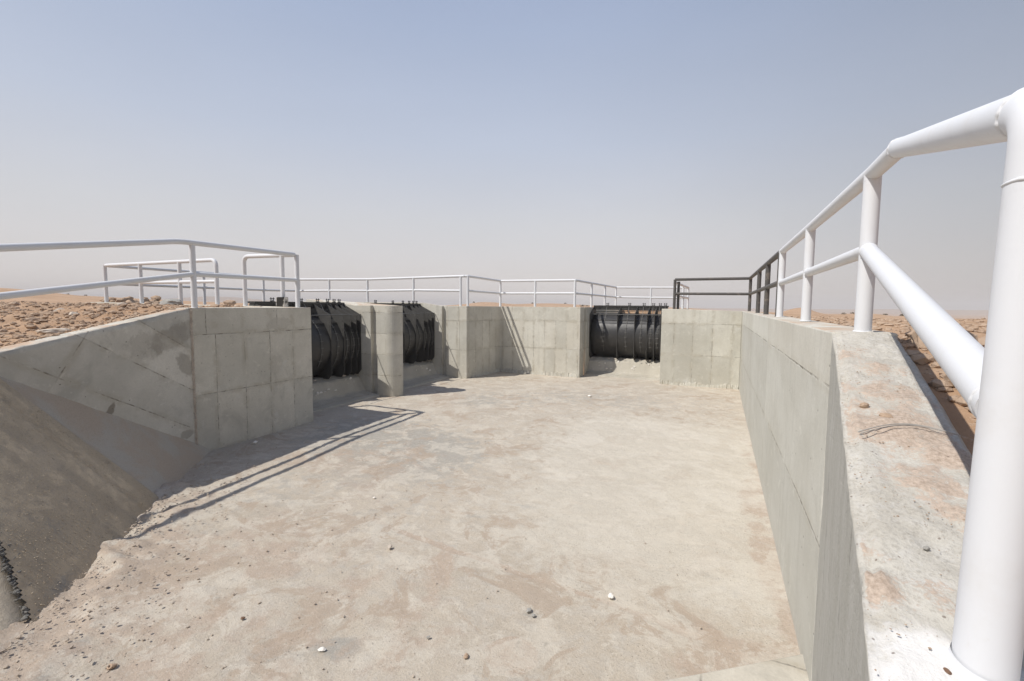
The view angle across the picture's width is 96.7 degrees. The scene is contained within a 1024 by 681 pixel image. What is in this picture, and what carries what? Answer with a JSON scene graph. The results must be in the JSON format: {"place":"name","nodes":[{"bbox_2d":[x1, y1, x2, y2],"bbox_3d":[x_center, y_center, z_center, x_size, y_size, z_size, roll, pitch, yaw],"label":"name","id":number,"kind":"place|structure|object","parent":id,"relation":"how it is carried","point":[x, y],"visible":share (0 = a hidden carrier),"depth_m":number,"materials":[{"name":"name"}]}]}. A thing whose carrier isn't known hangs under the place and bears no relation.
{"place":"outdoors","nodes":[
{"label":"outdoors","id":0,"kind":"place"},
{"bbox_2d":[0,556,27,629],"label":"earth slope","id":1,"kind":"structure","parent":0,"point":[10,611],"depth_m":3.54,"materials":[{"name":"soil"}]},
{"bbox_2d":[0,377,210,622],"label":"bank","id":2,"kind":"structure","parent":0,"point":[151,459],"depth_m":4.81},
{"bbox_2d":[0,532,38,621],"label":"mortar crust","id":3,"kind":"object","parent":2,"relation":"on","point":[7,568],"visible":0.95,"depth_m":3.62},
{"bbox_2d":[0,382,157,604],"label":"grit","id":4,"kind":"object","parent":2,"relation":"on","point":[61,497],"visible":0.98,"depth_m":4.59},
{"bbox_2d":[0,371,799,680],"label":"floor","id":5,"kind":"structure","parent":0,"point":[563,561],"depth_m":4.59,"materials":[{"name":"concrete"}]},
{"bbox_2d":[0,308,197,444],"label":"wing wall","id":6,"kind":"structure","parent":5,"relation":"on","point":[140,370],"depth_m":6.37,"materials":[{"name":"concrete"}]},
{"bbox_2d":[0,239,299,307],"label":"railing","id":7,"kind":"object","parent":6,"relation":"on","point":[193,274],"visible":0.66,"depth_m":7.08,"materials":[{"name":"white metal"}]},
{"bbox_2d":[106,663,116,669],"bbox_3d":[-2.744,2.230,3.122,0.054,0.030,0.054,2,5,24],"label":"stone","id":8,"kind":"object","parent":5,"relation":"on","point":[112,666],"visible":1,"depth_m":3.11,"materials":[{"name":"stone"}]},
{"bbox_2d":[0,462,254,680],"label":"gravel","id":9,"kind":"structure","parent":5,"relation":"on","point":[67,639],"depth_m":3.92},
{"bbox_2d":[312,374,379,412],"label":"gate sill","id":10,"kind":"structure","parent":5,"relation":"on","point":[333,391],"depth_m":11.88,"materials":[{"name":"concrete"}]},
{"bbox_2d":[306,299,402,396],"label":"gate pier","id":11,"kind":"structure","parent":5,"relation":"on","point":[381,372],"depth_m":12.55,"materials":[{"name":"concrete"}]},
{"bbox_2d":[248,297,361,378],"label":"sluice gate","id":12,"kind":"structure","parent":11,"relation":"attached to","point":[336,337],"depth_m":12.07,"materials":[{"name":"metal"}]},
{"bbox_2d":[360,302,458,377],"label":"bay wall","id":13,"kind":"structure","parent":5,"relation":"on","point":[445,360],"depth_m":15.92,"materials":[{"name":"concrete"}]},
{"bbox_2d":[403,361,449,389],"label":"gate sill","id":14,"kind":"structure","parent":5,"relation":"on","point":[415,374],"depth_m":15.14,"materials":[{"name":"concrete"}]},
{"bbox_2d":[372,300,434,363],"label":"sluice gate","id":15,"kind":"structure","parent":14,"relation":"on","point":[418,335],"depth_m":15.44,"materials":[{"name":"metal"}]},
{"bbox_2d":[459,306,618,378],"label":"end wall","id":16,"kind":"structure","parent":5,"relation":"on","point":[551,341],"depth_m":16.56,"materials":[{"name":"concrete"}]},
{"bbox_2d":[464,275,688,308],"bbox_3d":[3.844,-1.769,17.607,5.491,1.174,10.826,5,7,49],"label":"railing","id":17,"kind":"object","parent":16,"relation":"on","point":[591,294],"visible":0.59,"depth_m":17.20,"materials":[{"name":"white metal"}]},
{"bbox_2d":[584,356,659,380],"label":"gate sill","id":18,"kind":"structure","parent":5,"relation":"on","point":[631,368],"depth_m":16.63,"materials":[{"name":"concrete"}]},
{"bbox_2d":[589,303,668,361],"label":"sluice gate","id":19,"kind":"structure","parent":18,"relation":"on","point":[634,336],"depth_m":16.79,"materials":[{"name":"metal"}]},
{"bbox_2d":[659,309,741,389],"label":"end wall","id":20,"kind":"structure","parent":5,"relation":"on","point":[700,348],"depth_m":14.42,"materials":[{"name":"concrete"}]},
{"bbox_2d":[676,282,679,308],"bbox_3d":[5.462,-1.449,14.952,0.100,0.960,0.102,2,5,24],"label":"steel post","id":21,"kind":"object","parent":20,"relation":"on","point":[678,296],"visible":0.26,"depth_m":14.92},
{"bbox_2d":[664,654,808,680],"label":"concrete slab","id":22,"kind":"object","parent":5,"relation":"on","point":[791,668],"visible":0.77,"depth_m":3.06,"materials":[{"name":"concrete"}]},
{"bbox_2d":[812,331,1023,680],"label":"wing wall","id":23,"kind":"structure","parent":5,"relation":"on","point":[876,559],"depth_m":1.39,"materials":[{"name":"concrete"}]},
{"bbox_2d":[859,402,868,407],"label":"pebble","id":24,"kind":"object","parent":23,"relation":"on","point":[863,405],"visible":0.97,"depth_m":1.85,"materials":[{"name":"stone"}]},
{"bbox_2d":[879,413,892,417],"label":"pebble","id":25,"kind":"object","parent":23,"relation":"on","point":[888,415],"visible":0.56,"depth_m":1.74,"materials":[{"name":"stone"}]},
{"bbox_2d":[837,344,964,680],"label":"grit","id":26,"kind":"object","parent":23,"relation":"on","point":[930,648],"visible":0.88,"depth_m":1.44,"materials":[{"name":"stone"}]},
{"bbox_2d":[858,423,960,435],"bbox_3d":[1.418,0.323,1.645,0.310,0.035,0.066,1,4,11],"label":"wire","id":27,"kind":"object","parent":23,"relation":"on","point":[894,424],"visible":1,"depth_m":1.66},
{"bbox_2d":[943,667,951,674],"bbox_3d":[0.837,0.635,0.875,0.012,0.010,0.014,2,5,24],"label":"pebble","id":28,"kind":"object","parent":23,"relation":"on","point":[947,670],"visible":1,"depth_m":0.87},
{"bbox_2d":[91,385,752,680],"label":"gravel","id":29,"kind":"structure","parent":0,"point":[413,676],"depth_m":4.46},
{"bbox_2d":[0,288,987,454],"bbox_3d":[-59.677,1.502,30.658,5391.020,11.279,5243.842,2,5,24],"label":"ground","id":30,"kind":"structure","parent":0,"point":[962,420],"depth_m":7.32,"materials":[{"name":"soil"}]},
{"bbox_2d":[6,301,19,305],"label":"rock","id":31,"kind":"object","parent":30,"relation":"on","point":[15,303],"visible":0.61,"depth_m":8.64,"materials":[{"name":"stone"}]},
{"bbox_2d":[25,317,39,320],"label":"rock","id":32,"kind":"object","parent":30,"relation":"on","point":[32,318],"visible":0.59,"depth_m":6.80,"materials":[{"name":"stone"}]},
{"bbox_2d":[36,328,71,333],"bbox_3d":[-6.029,-0.109,5.993,0.349,0.108,0.186,-3,5,-36],"label":"rock","id":33,"kind":"object","parent":30,"relation":"on","point":[51,331],"visible":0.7,"depth_m":5.94,"materials":[{"name":"stone"}]},
{"bbox_2d":[160,299,181,304],"bbox_3d":[-7.324,-0.832,9.762,0.383,0.136,0.335,-3,6,-39],"label":"rock","id":34,"kind":"object","parent":30,"relation":"on","point":[171,301],"visible":0.85,"depth_m":9.69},
{"bbox_2d":[90,302,312,450],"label":"abutment wall","id":35,"kind":"structure","parent":30,"relation":"on","point":[253,371],"depth_m":8.38,"materials":[{"name":"concrete"}]},
{"bbox_2d":[223,300,235,304],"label":"stone","id":36,"kind":"object","parent":35,"relation":"on","point":[230,302],"visible":0.77,"depth_m":10.19,"materials":[{"name":"stone"}]},
{"bbox_2d":[276,297,287,306],"bbox_3d":[-4.808,-0.804,9.520,0.235,0.205,0.120,2,5,24],"label":"steel stub","id":37,"kind":"object","parent":35,"relation":"on","point":[281,301],"visible":0.99,"depth_m":9.46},
{"bbox_2d":[102,258,463,305],"bbox_3d":[-6.470,-1.608,14.094,7.439,1.144,7.032,2,5,24],"label":"railing","id":38,"kind":"object","parent":35,"relation":"on","point":[140,268],"visible":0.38,"depth_m":14.19,"materials":[{"name":"white metal"}]},
{"bbox_2d":[0,301,986,421],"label":"rubble","id":39,"kind":"object","parent":30,"relation":"on","point":[918,357],"visible":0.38,"depth_m":6.55,"materials":[{"name":"stone"}]},
{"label":"clod","id":40,"kind":"object","parent":39,"relation":"on","visible":0},
{"bbox_2d":[150,295,160,300],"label":"clod","id":41,"kind":"object","parent":40,"relation":"on","point":[157,298],"visible":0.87,"depth_m":13.60,"materials":[{"name":"stone"}]},
{"bbox_2d":[739,311,897,680],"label":"training wall","id":42,"kind":"structure","parent":30,"relation":"on","point":[784,374],"depth_m":3.96,"materials":[{"name":"concrete"}]},
{"bbox_2d":[673,251,778,316],"bbox_3d":[4.652,-1.160,10.798,2.279,1.134,7.991,2,5,24],"label":"railing","id":43,"kind":"object","parent":42,"relation":"on","point":[767,287],"visible":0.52,"depth_m":10.49,"materials":[{"name":"metal"}]},
{"bbox_2d":[776,88,1023,680],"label":"railing","id":44,"kind":"object","parent":42,"relation":"on","point":[987,642],"visible":0.92,"depth_m":0.85,"materials":[{"name":"white metal"}]},
{"bbox_2d":[905,329,914,338],"bbox_3d":[2.685,-0.027,2.889,0.318,0.146,0.270,2,5,24],"label":"rock","id":45,"kind":"object","parent":30,"relation":"on","point":[908,334],"visible":0.05,"depth_m":2.90,"materials":[{"name":"stone"}]},
{"bbox_2d":[910,330,977,350],"bbox_3d":[2.411,0.028,2.548,0.238,0.182,0.250,2,5,24],"label":"rock","id":46,"kind":"object","parent":30,"relation":"on","point":[917,340],"visible":0.2,"depth_m":2.60,"materials":[{"name":"stone"}]},
{"bbox_2d":[943,375,954,386],"bbox_3d":[2.185,0.221,1.853,0.492,0.209,0.878,2,5,24],"label":"rock","id":47,"kind":"object","parent":30,"relation":"on","point":[945,378],"visible":0.04,"depth_m":2.15,"materials":[{"name":"stone"}]},
{"bbox_2d":[978,336,985,346],"bbox_3d":[2.729,0.038,2.599,0.249,0.145,0.279,2,5,24],"label":"rock","id":48,"kind":"object","parent":30,"relation":"on","point":[981,340],"visible":0.09,"depth_m":2.56,"materials":[{"name":"stone"}]},
{"bbox_2d":[0,0,1023,309],"label":"sky","id":49,"kind":"structure","parent":0,"point":[618,143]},
{"bbox_2d":[161,296,988,314],"bbox_3d":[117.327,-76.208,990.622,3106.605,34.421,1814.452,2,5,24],"label":"hills","id":50,"kind":"structure","parent":0,"point":[875,311],"depth_m":1164.34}
]}

